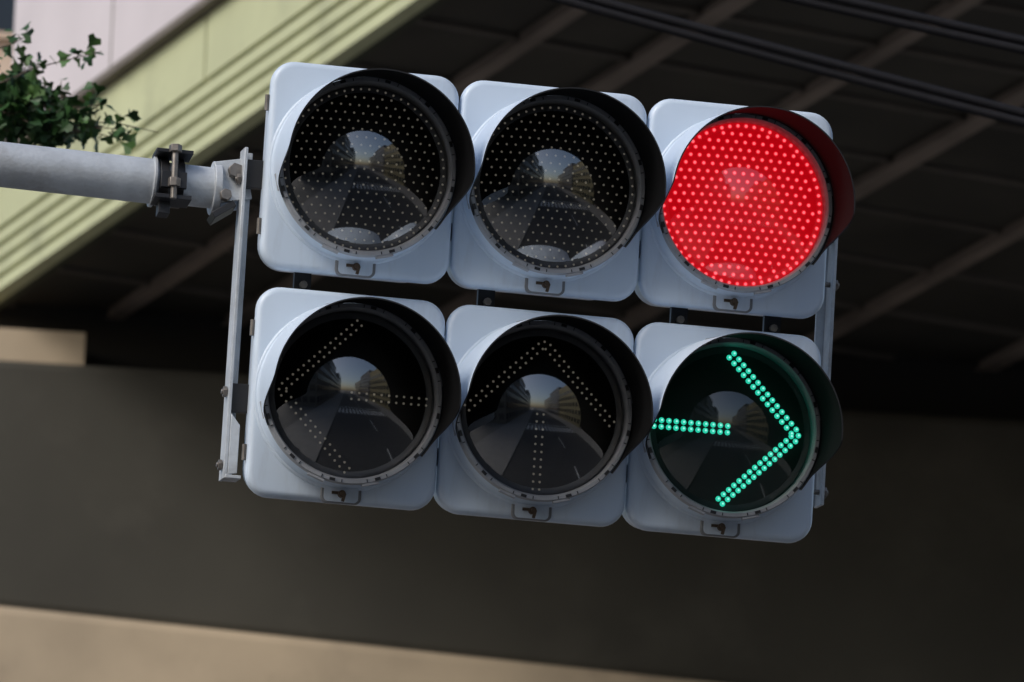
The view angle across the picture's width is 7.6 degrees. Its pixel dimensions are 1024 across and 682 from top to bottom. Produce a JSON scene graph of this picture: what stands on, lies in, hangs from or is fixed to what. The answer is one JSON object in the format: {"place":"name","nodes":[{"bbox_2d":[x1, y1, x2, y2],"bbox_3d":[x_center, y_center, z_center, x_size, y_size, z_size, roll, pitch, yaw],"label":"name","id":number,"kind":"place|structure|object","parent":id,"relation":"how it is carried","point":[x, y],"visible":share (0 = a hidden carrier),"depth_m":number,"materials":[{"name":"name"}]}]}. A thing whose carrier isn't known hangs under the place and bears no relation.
{"place":"outdoors","nodes":[
{"label":"outdoors","id":0,"kind":"place"},
{"bbox_2d":[0,0,14,74],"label":"apartment building","id":1,"kind":"structure","parent":0,"point":[7,12],"depth_m":132.58,"materials":[{"name":"beige concrete"}]},
{"bbox_2d":[0,0,14,40],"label":"windows","id":2,"kind":"structure","parent":1,"relation":"in","point":[7,7],"depth_m":132.64,"materials":[{"name":"grey glass"}]},
{"label":"ground","id":3,"kind":"structure","parent":0,"visible":0},
{"bbox_2d":[0,303,1023,681],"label":"bridge pier","id":4,"kind":"structure","parent":3,"relation":"on","point":[140,541],"depth_m":55.99,"materials":[{"name":"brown concrete"}]},
{"bbox_2d":[0,0,1023,371],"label":"elevated bridge","id":5,"kind":"structure","parent":4,"relation":"on","point":[930,250],"depth_m":53.37,"materials":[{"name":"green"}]},
{"bbox_3d":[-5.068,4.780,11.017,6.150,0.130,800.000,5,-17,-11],"label":"sidewalk","id":6,"kind":"structure","parent":0,"visible":0},
{"bbox_2d":[0,21,158,154],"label":"street tree","id":7,"kind":"object","parent":6,"relation":"on","point":[26,97],"visible":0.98,"depth_m":18.82,"materials":[{"name":"green plant"}]},
{"bbox_2d":[0,141,251,224],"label":"signal pole","id":8,"kind":"object","parent":6,"relation":"on","point":[161,182],"visible":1,"depth_m":13.62,"materials":[{"name":"metal"}]},
{"bbox_2d":[216,62,854,542],"bbox_3d":[0.071,-0.070,13.583,1.105,0.774,0.360,5,-9,-11],"label":"traffic signal","id":9,"kind":"object","parent":8,"relation":"attached to","point":[486,408],"visible":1,"depth_m":13.57,"materials":[{"name":"paint"}]},
{"bbox_3d":[-9.886,0.862,20.905,0.380,12.780,1.400,5,-17,-11],"label":"utility pole","id":10,"kind":"object","parent":6,"relation":"on","visible":0},
{"bbox_2d":[548,0,1023,126],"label":"overhead cable","id":11,"kind":"object","parent":10,"relation":"attached to","point":[600,7],"visible":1,"depth_m":21.08,"materials":[{"name":"black rubber"}]},
{"bbox_2d":[780,0,1023,54],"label":"overhead cable","id":12,"kind":"object","parent":10,"relation":"attached to","point":[1016,45],"visible":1,"depth_m":21.10,"materials":[{"name":"black rubber"}]}
]}

